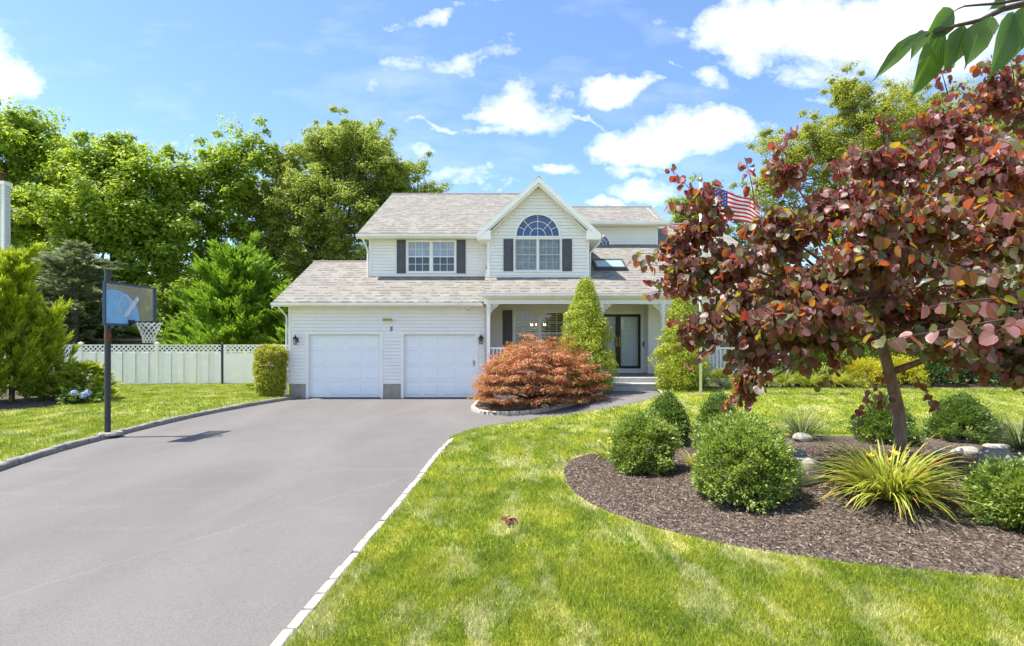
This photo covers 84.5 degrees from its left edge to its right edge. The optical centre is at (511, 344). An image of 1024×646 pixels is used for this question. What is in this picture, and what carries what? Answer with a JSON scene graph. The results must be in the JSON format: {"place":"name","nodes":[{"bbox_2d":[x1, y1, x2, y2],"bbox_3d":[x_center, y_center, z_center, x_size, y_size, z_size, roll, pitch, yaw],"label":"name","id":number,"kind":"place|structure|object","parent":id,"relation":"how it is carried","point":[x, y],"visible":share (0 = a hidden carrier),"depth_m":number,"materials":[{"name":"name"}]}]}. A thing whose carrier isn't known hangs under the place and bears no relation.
{"place":"outdoors","nodes":[
{"label":"outdoors","id":0,"kind":"place"},
{"bbox_2d":[0,380,288,461],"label":"lawn","id":1,"kind":"structure","parent":0,"point":[111,415],"depth_m":14.69,"materials":[{"name":"green plant"}]},
{"bbox_2d":[0,390,86,409],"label":"flower bed","id":2,"kind":"object","parent":1,"relation":"on","point":[21,402],"visible":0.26,"depth_m":16.74,"materials":[{"name":"brown soil"}]},
{"bbox_2d":[0,294,15,396],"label":"juniper","id":3,"kind":"object","parent":2,"relation":"on","point":[5,339],"visible":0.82,"depth_m":16.44,"materials":[{"name":"green plant"}]},
{"bbox_2d":[0,240,57,402],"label":"juniper","id":4,"kind":"object","parent":2,"relation":"on","point":[18,273],"visible":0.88,"depth_m":16.83,"materials":[{"name":"green plant"}]},
{"bbox_2d":[1,295,81,398],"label":"juniper","id":5,"kind":"object","parent":2,"relation":"on","point":[54,315],"visible":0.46,"depth_m":17.68,"materials":[{"name":"green plant"}]},
{"bbox_2d":[33,376,81,400],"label":"hydrangea","id":6,"kind":"object","parent":2,"relation":"on","point":[50,398],"visible":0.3,"depth_m":17.47,"materials":[{"name":"green plant"}]},
{"bbox_2d":[47,383,103,404],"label":"hydrangea","id":7,"kind":"object","parent":2,"relation":"on","point":[91,395],"visible":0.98,"depth_m":16.68,"materials":[{"name":"green plant"}]},
{"bbox_2d":[37,359,123,398],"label":"shrub","id":8,"kind":"object","parent":2,"relation":"on","point":[93,368],"visible":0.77,"depth_m":17.44,"materials":[{"name":"plant"}]},
{"bbox_2d":[0,171,88,316],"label":"neighbor house","id":9,"kind":"structure","parent":1,"relation":"on","point":[5,212],"depth_m":25.05,"materials":[{"name":"grey"}]},
{"bbox_2d":[0,91,89,269],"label":"ash tree","id":10,"kind":"object","parent":1,"relation":"on","point":[19,130],"visible":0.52,"depth_m":32.41,"materials":[{"name":"green plant"}]},
{"bbox_2d":[16,249,87,351],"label":"spruce tree","id":11,"kind":"object","parent":1,"relation":"on","point":[42,271],"visible":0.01,"depth_m":28.24,"materials":[{"name":"green plant"}]},
{"bbox_2d":[31,239,146,366],"bbox_3d":[-20.907,-1.509,26.820,7.236,6.987,7.543,0,0,-37],"label":"spruce tree","id":12,"kind":"object","parent":1,"relation":"on","point":[50,292],"visible":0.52,"depth_m":26.52,"materials":[{"name":"green plant"}]},
{"bbox_2d":[69,284,135,350],"bbox_3d":[-21.960,-0.567,30.093,5.080,5.350,4.500,0,0,15],"label":"leafy shrub","id":13,"kind":"object","parent":1,"relation":"on","point":[88,310],"visible":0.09,"depth_m":28.84,"materials":[{"name":"green plant"}]},
{"bbox_2d":[10,128,208,336],"bbox_3d":[-22.698,-5.250,31.314,11.378,14.360,7.344,0,0,0],"label":"ash tree","id":14,"kind":"object","parent":1,"relation":"on","point":[122,212],"visible":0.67,"depth_m":30.67,"materials":[{"name":"green plant"}]},
{"bbox_2d":[4,342,220,384],"bbox_3d":[-20.990,0.880,24.041,16.317,2.000,0.177,0,0,-7],"label":"fence","id":15,"kind":"object","parent":1,"relation":"on","point":[156,365],"visible":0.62,"depth_m":24.67,"materials":[{"name":"white plastic"}]},
{"bbox_2d":[95,269,161,435],"bbox_3d":[-7.970,0.159,11.718,1.138,3.458,1.035,0,0,-42],"label":"basketball hoop","id":16,"kind":"object","parent":1,"relation":"on","point":[128,305],"visible":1,"depth_m":11.65,"materials":[{"name":"metal"}]},
{"bbox_2d":[114,281,194,350],"bbox_3d":[-18.400,-0.768,29.536,5.269,5.397,4.668,0,0,0],"label":"leafy shrub","id":17,"kind":"object","parent":1,"relation":"on","point":[162,314],"visible":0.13,"depth_m":28.89,"materials":[{"name":"green plant"}]},
{"bbox_2d":[126,257,222,350],"bbox_3d":[-17.744,-1.510,31.077,5.441,6.881,5.279,0,0,26],"label":"leafy shrub","id":18,"kind":"object","parent":1,"relation":"on","point":[186,278],"visible":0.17,"depth_m":30.09,"materials":[{"name":"green plant"}]},
{"bbox_2d":[147,112,281,350],"bbox_3d":[-19.415,-6.267,35.323,9.725,16.394,7.417,0,0,0],"label":"ash tree","id":19,"kind":"object","parent":1,"relation":"on","point":[227,180],"visible":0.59,"depth_m":34.43,"materials":[{"name":"green plant"}]},
{"bbox_2d":[150,230,291,350],"bbox_3d":[-13.576,-1.858,27.814,6.884,7.575,7.238,0,0,0],"label":"cypress tree","id":20,"kind":"object","parent":1,"relation":"on","point":[236,279],"visible":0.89,"depth_m":26.60,"materials":[{"name":"green plant"}]},
{"bbox_2d":[183,177,312,350],"bbox_3d":[-18.008,-4.961,39.387,14.582,14.385,8.808,0,0,0],"label":"oak tree","id":21,"kind":"object","parent":1,"relation":"on","point":[279,271],"depth_m":38.55,"materials":[{"name":"green plant"}]},
{"bbox_2d":[221,345,287,383],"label":"gate","id":22,"kind":"structure","parent":1,"relation":"on","point":[236,366],"depth_m":25.05,"materials":[{"name":"white plastic"}]},
{"bbox_2d":[251,343,290,396],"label":"hedge shrub","id":23,"kind":"object","parent":1,"relation":"on","point":[276,355],"visible":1,"depth_m":18.71,"materials":[{"name":"green plant"}]},
{"bbox_2d":[256,283,289,347],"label":"cypress tree","id":24,"kind":"object","parent":1,"relation":"on","point":[280,332],"visible":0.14,"depth_m":26.44,"materials":[{"name":"green plant"}]},
{"bbox_2d":[224,105,428,285],"bbox_3d":[-11.900,-6.997,36.130,13.138,17.855,7.899,0,0,0],"label":"oak tree","id":25,"kind":"object","parent":1,"relation":"on","point":[323,156],"visible":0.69,"depth_m":35.19,"materials":[{"name":"green plant"}]},
{"bbox_2d":[244,373,267,386],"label":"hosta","id":26,"kind":"object","parent":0,"point":[250,384],"visible":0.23,"depth_m":21.27,"materials":[{"name":"green plant"}]},
{"bbox_2d":[0,390,660,645],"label":"driveway","id":27,"kind":"structure","parent":0,"point":[251,526],"depth_m":6.50,"materials":[{"name":"grey asphalt"}]},
{"bbox_2d":[0,395,298,470],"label":"kerb","id":28,"kind":"structure","parent":27,"relation":"on","point":[11,462],"depth_m":11.89,"materials":[{"name":"grey concrete"}]},
{"bbox_2d":[270,438,453,645],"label":"kerb","id":29,"kind":"structure","parent":27,"relation":"on","point":[319,595],"depth_m":4.85,"materials":[{"name":"grey concrete"}]},
{"bbox_2d":[476,391,595,411],"bbox_3d":[0.814,1.610,16.693,3.934,0.443,3.652,0,0,7],"label":"flower bed","id":30,"kind":"object","parent":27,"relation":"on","point":[496,406],"visible":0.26,"depth_m":15.92,"materials":[{"name":"brown soil"}]},
{"bbox_2d":[466,333,612,405],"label":"japanese maple","id":31,"kind":"object","parent":30,"relation":"on","point":[539,361],"visible":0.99,"depth_m":15.60,"materials":[{"name":"plant"}]},
{"bbox_2d":[554,276,618,394],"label":"dwarf conifer","id":32,"kind":"object","parent":30,"relation":"on","point":[587,325],"visible":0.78,"depth_m":16.91,"materials":[{"name":"green plant"}]},
{"bbox_2d":[471,391,602,414],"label":"kerb","id":33,"kind":"structure","parent":27,"relation":"on","point":[474,408],"depth_m":15.17,"materials":[{"name":"grey concrete"}]},
{"bbox_2d":[0,0,1023,282],"label":"sky","id":34,"kind":"structure","parent":0,"point":[593,99],"materials":[{"name":"blue"}]},
{"bbox_2d":[0,362,1023,645],"bbox_3d":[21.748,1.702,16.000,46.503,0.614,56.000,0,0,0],"label":"lawn","id":35,"kind":"structure","parent":0,"point":[635,541],"depth_m":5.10,"materials":[{"name":"green plant"}]},
{"bbox_2d":[501,515,517,524],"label":"fallen leaf","id":36,"kind":"object","parent":35,"relation":"on","point":[512,520],"visible":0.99,"depth_m":6.01,"materials":[{"name":"red plant"}]},
{"bbox_2d":[645,292,713,391],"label":"dwarf conifer","id":37,"kind":"object","parent":35,"relation":"on","point":[669,369],"visible":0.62,"depth_m":17.27,"materials":[{"name":"green plant"}]},
{"bbox_2d":[660,172,754,247],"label":"birch tree","id":38,"kind":"object","parent":35,"relation":"on","point":[681,217],"visible":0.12,"depth_m":33.49,"materials":[{"name":"green plant"}]},
{"bbox_2d":[698,177,760,395],"bbox_3d":[6.310,-1.647,16.189,1.875,6.345,0.268,0,0,-2],"label":"flagpole","id":39,"kind":"object","parent":35,"relation":"on","point":[739,207],"visible":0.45,"depth_m":16.16,"materials":[{"name":"white metal"}]},
{"bbox_2d":[557,435,1023,578],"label":"mulch bed","id":40,"kind":"object","parent":35,"relation":"on","point":[938,442],"visible":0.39,"depth_m":5.95,"materials":[{"name":"brown wood"}]},
{"bbox_2d":[585,437,610,460],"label":"daylily","id":41,"kind":"object","parent":40,"relation":"on","point":[604,451],"visible":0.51,"depth_m":9.26,"materials":[{"name":"yellow plant"}]},
{"bbox_2d":[602,403,684,477],"bbox_3d":[1.942,1.373,8.306,1.239,1.006,1.247,0,0,0],"label":"boxwood","id":42,"kind":"object","parent":40,"relation":"on","point":[640,432],"visible":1,"depth_m":8.06,"materials":[{"name":"green plant"}]},
{"bbox_2d":[649,388,695,446],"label":"boxwood","id":43,"kind":"object","parent":40,"relation":"on","point":[668,405],"visible":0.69,"depth_m":10.37,"materials":[{"name":"green plant"}]},
{"bbox_2d":[676,449,714,464],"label":"daylily","id":44,"kind":"object","parent":40,"relation":"on","point":[688,460],"visible":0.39,"depth_m":8.62,"materials":[{"name":"green plant"}]},
{"bbox_2d":[691,388,746,432],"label":"boxwood","id":45,"kind":"object","parent":40,"relation":"on","point":[713,404],"visible":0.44,"depth_m":11.39,"materials":[{"name":"green plant"}]},
{"bbox_2d":[680,402,804,513],"bbox_3d":[2.706,1.266,6.691,1.328,1.154,1.332,0,0,0],"label":"boxwood","id":46,"kind":"object","parent":40,"relation":"on","point":[728,437],"visible":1,"depth_m":6.34,"materials":[{"name":"green plant"}]},
{"bbox_2d":[788,449,807,456],"bbox_3d":[4.009,1.609,7.908,0.256,0.274,0.232,0,0,-25],"label":"rock","id":47,"kind":"object","parent":40,"relation":"on","point":[798,452],"visible":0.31,"depth_m":7.81,"materials":[{"name":"grey stone"}]},
{"bbox_2d":[792,432,812,441],"bbox_3d":[5.583,1.797,10.812,0.385,0.202,0.264,0,0,0],"label":"rock","id":48,"kind":"object","parent":40,"relation":"on","point":[800,436],"visible":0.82,"depth_m":10.72,"materials":[{"name":"grey stone"}]},
{"bbox_2d":[794,456,826,485],"bbox_3d":[3.618,1.612,7.027,0.624,0.392,0.318,0,0,-21],"label":"rock","id":49,"kind":"object","parent":40,"relation":"on","point":[809,474],"visible":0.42,"depth_m":6.90,"materials":[{"name":"grey stone"}]},
{"bbox_2d":[626,55,1023,458],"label":"redbud tree","id":50,"kind":"object","parent":40,"relation":"on","point":[839,298],"visible":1,"depth_m":7.31,"materials":[{"name":"red plant"}]},
{"bbox_2d":[845,392,927,444],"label":"boxwood","id":51,"kind":"object","parent":40,"relation":"on","point":[874,418],"visible":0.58,"depth_m":10.61,"materials":[{"name":"green plant"}]},
{"bbox_2d":[799,429,1002,524],"bbox_3d":[4.249,1.342,6.324,2.055,0.773,2.098,0,0,0],"label":"daylily","id":52,"kind":"object","parent":40,"relation":"on","point":[882,479],"visible":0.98,"depth_m":6.14,"materials":[{"name":"green plant"}]},
{"bbox_2d":[931,449,947,455],"bbox_3d":[7.111,1.813,9.348,0.355,0.149,0.202,0,0,-28],"label":"rock","id":53,"kind":"object","parent":40,"relation":"on","point":[939,451],"visible":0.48,"depth_m":9.26,"materials":[{"name":"grey stone"}]},
{"bbox_2d":[950,446,977,455],"bbox_3d":[7.679,1.824,9.565,0.460,0.178,0.310,0,0,0],"label":"rock","id":54,"kind":"object","parent":40,"relation":"on","point":[969,450],"visible":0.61,"depth_m":9.48,"materials":[{"name":"grey stone"}]},
{"bbox_2d":[916,390,1013,443],"bbox_3d":[8.853,1.379,11.059,1.529,0.985,1.502,0,0,0],"label":"boxwood","id":55,"kind":"object","parent":40,"relation":"on","point":[947,415],"visible":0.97,"depth_m":10.81,"materials":[{"name":"green plant"}]},
{"bbox_2d":[954,452,1023,530],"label":"boxwood","id":56,"kind":"object","parent":40,"relation":"on","point":[1001,482],"visible":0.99,"depth_m":5.63,"materials":[{"name":"green plant"}]},
{"bbox_2d":[976,448,1013,464],"bbox_3d":[6.223,1.541,7.215,0.463,0.406,0.341,0,0,0],"label":"rock","id":57,"kind":"object","parent":40,"relation":"on","point":[997,452],"visible":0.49,"depth_m":7.16,"materials":[{"name":"grey stone"}]},
{"bbox_2d":[982,443,1010,449],"bbox_3d":[8.424,1.829,9.789,0.417,0.198,0.255,0,0,29],"label":"rock","id":58,"kind":"object","parent":40,"relation":"on","point":[995,446],"visible":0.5,"depth_m":9.72,"materials":[{"name":"grey stone"}]},
{"bbox_2d":[674,381,1023,387],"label":"flower bed","id":59,"kind":"object","parent":35,"relation":"on","point":[960,385],"visible":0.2,"depth_m":18.21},
{"bbox_2d":[685,374,710,387],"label":"dwarf shrub","id":60,"kind":"object","parent":59,"relation":"on","point":[705,380],"visible":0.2,"depth_m":17.99,"materials":[{"name":"green plant"}]},
{"bbox_2d":[708,365,733,387],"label":"dwarf shrub","id":61,"kind":"object","parent":59,"relation":"on","point":[718,371],"visible":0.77,"depth_m":18.00,"materials":[{"name":"green plant"}]},
{"bbox_2d":[764,371,785,386],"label":"daylily","id":62,"kind":"object","parent":59,"relation":"on","point":[766,382],"visible":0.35,"depth_m":18.13,"materials":[{"name":"green plant"}]},
{"bbox_2d":[755,351,803,384],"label":"garden shrub","id":63,"kind":"object","parent":59,"relation":"on","point":[783,365],"visible":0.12,"depth_m":18.71,"materials":[{"name":"green plant"}]},
{"bbox_2d":[766,368,814,386],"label":"daylily","id":64,"kind":"object","parent":59,"relation":"on","point":[784,380],"visible":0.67,"depth_m":18.17,"materials":[{"name":"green plant"}]},
{"bbox_2d":[793,369,835,385],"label":"daylily","id":65,"kind":"object","parent":59,"relation":"on","point":[807,382],"visible":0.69,"depth_m":18.21,"materials":[{"name":"green plant"}]},
{"bbox_2d":[790,349,852,380],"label":"garden shrub","id":66,"kind":"object","parent":59,"relation":"on","point":[842,356],"visible":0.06,"depth_m":18.73,"materials":[{"name":"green plant"}]},
{"bbox_2d":[828,355,899,387],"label":"garden shrub","id":67,"kind":"object","parent":59,"relation":"on","point":[858,363],"visible":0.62,"depth_m":18.21,"materials":[{"name":"yellow plant"}]},
{"bbox_2d":[833,330,923,382],"bbox_3d":[12.604,0.241,19.616,2.758,2.337,2.481,0,0,0],"label":"garden shrub","id":68,"kind":"object","parent":59,"relation":"on","point":[866,350],"visible":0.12,"depth_m":19.28,"materials":[{"name":"plant"}]},
{"bbox_2d":[866,352,931,386],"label":"garden shrub","id":69,"kind":"object","parent":59,"relation":"on","point":[918,373],"visible":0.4,"depth_m":18.14,"materials":[{"name":"yellow plant"}]},
{"bbox_2d":[897,345,968,386],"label":"garden shrub","id":70,"kind":"object","parent":59,"relation":"on","point":[937,376],"visible":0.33,"depth_m":18.27,"materials":[{"name":"green plant"}]},
{"bbox_2d":[906,333,966,381],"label":"garden shrub","id":71,"kind":"object","parent":59,"relation":"on","point":[926,365],"visible":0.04,"depth_m":20.20,"materials":[{"name":"green plant"}]},
{"bbox_2d":[933,358,1000,385],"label":"garden shrub","id":72,"kind":"object","parent":59,"relation":"on","point":[971,377],"visible":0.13,"depth_m":18.79,"materials":[{"name":"green plant"}]},
{"bbox_2d":[790,238,907,375],"bbox_3d":[15.152,-1.438,25.827,7.212,7.010,5.704,0,0,0],"label":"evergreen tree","id":73,"kind":"object","parent":35,"relation":"on","point":[820,354],"visible":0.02,"depth_m":25.42,"materials":[{"name":"green plant"}]},
{"bbox_2d":[728,59,997,371],"bbox_3d":[19.414,-6.298,29.163,15.853,16.456,6.181,0,0,-13],"label":"birch tree","id":74,"kind":"object","parent":35,"relation":"on","point":[861,121],"visible":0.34,"depth_m":28.65,"materials":[{"name":"green plant"}]},
{"bbox_2d":[870,0,1023,101],"bbox_3d":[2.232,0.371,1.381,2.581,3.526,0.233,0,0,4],"label":"cherry tree","id":75,"kind":"object","parent":35,"relation":"on","point":[939,50],"visible":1,"depth_m":1.47,"materials":[{"name":"green plant"}]},
{"bbox_2d":[908,257,1023,374],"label":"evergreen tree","id":76,"kind":"object","parent":35,"relation":"on","point":[1014,310],"visible":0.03,"depth_m":22.57,"materials":[{"name":"green plant"}]},
{"bbox_2d":[910,59,1023,286],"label":"birch tree","id":77,"kind":"object","parent":35,"relation":"on","point":[1000,126],"visible":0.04,"depth_m":27.00,"materials":[{"name":"green plant"}]},
{"bbox_2d":[490,391,655,422],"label":"walkway","id":78,"kind":"structure","parent":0,"point":[610,401],"depth_m":15.32,"materials":[{"name":"concrete"}]},
{"bbox_2d":[762,404,848,438],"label":"fountain grass","id":79,"kind":"object","parent":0,"point":[794,426],"depth_m":11.14,"materials":[{"name":"green plant"}]},
{"bbox_2d":[801,365,864,386],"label":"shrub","id":80,"kind":"object","parent":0,"point":[837,381],"visible":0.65,"depth_m":18.14,"materials":[{"name":"green plant"}]},
{"bbox_2d":[956,406,1023,448],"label":"fountain grass","id":81,"kind":"object","parent":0,"point":[1016,441],"depth_m":10.20,"materials":[{"name":"green plant"}]},
{"bbox_3d":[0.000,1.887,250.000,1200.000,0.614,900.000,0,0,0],"label":"ground","id":82,"kind":"structure","parent":0,"visible":0},
{"bbox_2d":[358,148,453,225],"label":"oak tree","id":83,"kind":"object","parent":82,"relation":"on","point":[422,167],"visible":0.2,"depth_m":37.41,"materials":[{"name":"green plant"}]},
{"bbox_2d":[270,176,793,397],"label":"house","id":84,"kind":"structure","parent":82,"relation":"on","point":[438,295],"depth_m":19.90,"materials":[{"name":"plastic"}]},
{"bbox_2d":[310,335,379,397],"bbox_3d":[-5.705,0.760,19.320,2.450,2.180,0.060,0,0,0],"label":"garage door","id":85,"kind":"structure","parent":84,"relation":"in","point":[341,366],"depth_m":19.31,"materials":[{"name":"paint"}]},
{"bbox_2d":[406,240,455,272],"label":"window","id":86,"kind":"structure","parent":84,"relation":"in","point":[422,256],"depth_m":21.23,"materials":[{"name":"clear glass"}]},
{"bbox_2d":[404,335,474,397],"bbox_3d":[-2.470,0.760,19.320,2.440,2.180,0.060,0,0,0],"label":"garage door","id":87,"kind":"structure","parent":84,"relation":"in","point":[435,366],"depth_m":19.31,"materials":[{"name":"paint"}]},
{"bbox_2d":[514,237,561,271],"bbox_3d":[0.910,-3.175,19.974,1.700,1.210,0.202,0,0,0],"label":"window","id":88,"kind":"structure","parent":84,"relation":"in","point":[531,254],"depth_m":20.02,"materials":[{"name":"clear glass"}]},
{"bbox_2d":[515,213,560,236],"bbox_3d":[0.910,-4.215,19.933,1.620,0.860,0.115,0,0,0],"label":"arched window","id":89,"kind":"structure","parent":84,"relation":"in","point":[533,226],"depth_m":19.99,"materials":[{"name":"blue glass"}]},
{"bbox_2d":[513,311,566,352],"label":"window","id":90,"kind":"structure","parent":84,"relation":"in","point":[522,320],"depth_m":21.26,"materials":[{"name":"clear glass"}]},
{"bbox_2d":[599,234,610,244],"bbox_3d":[3.660,-4.385,23.613,0.960,0.530,0.115,0,0,0],"label":"arched window","id":91,"kind":"structure","parent":84,"relation":"in","point":[604,241],"depth_m":23.62,"materials":[{"name":"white glass"}]},
{"bbox_2d":[597,314,617,367],"bbox_3d":[3.553,-0.123,21.089,0.845,2.035,0.101,0,0,0],"label":"storm door","id":92,"kind":"structure","parent":84,"relation":"in","point":[607,315],"depth_m":21.10,"materials":[{"name":"black paint"}]},
{"bbox_2d":[603,317,614,364],"bbox_3d":[3.552,-0.120,21.223,0.825,2.040,0.055,0,0,0],"label":"entry door","id":93,"kind":"structure","parent":84,"relation":"in","point":[611,320],"depth_m":21.20,"materials":[{"name":"white paint"}]},
{"bbox_2d":[618,314,640,367],"bbox_3d":[4.397,-0.123,21.089,0.845,2.035,0.101,0,0,0],"label":"storm door","id":94,"kind":"structure","parent":84,"relation":"in","point":[619,315],"depth_m":21.10,"materials":[{"name":"black paint"}]},
{"bbox_2d":[621,317,637,365],"bbox_3d":[4.397,-0.120,21.223,0.825,2.040,0.055,0,0,0],"label":"entry door","id":95,"kind":"structure","parent":84,"relation":"in","point":[629,325],"depth_m":21.19,"materials":[{"name":"white paint"}]},
{"bbox_2d":[718,326,754,351],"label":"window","id":96,"kind":"structure","parent":84,"relation":"in","point":[723,343],"depth_m":21.60,"materials":[{"name":"grey glass"}]},
{"bbox_2d":[197,241,904,354],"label":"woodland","id":97,"kind":"object","parent":82,"relation":"on","point":[292,281],"visible":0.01,"depth_m":50.49,"materials":[{"name":"green plant"}]}
]}

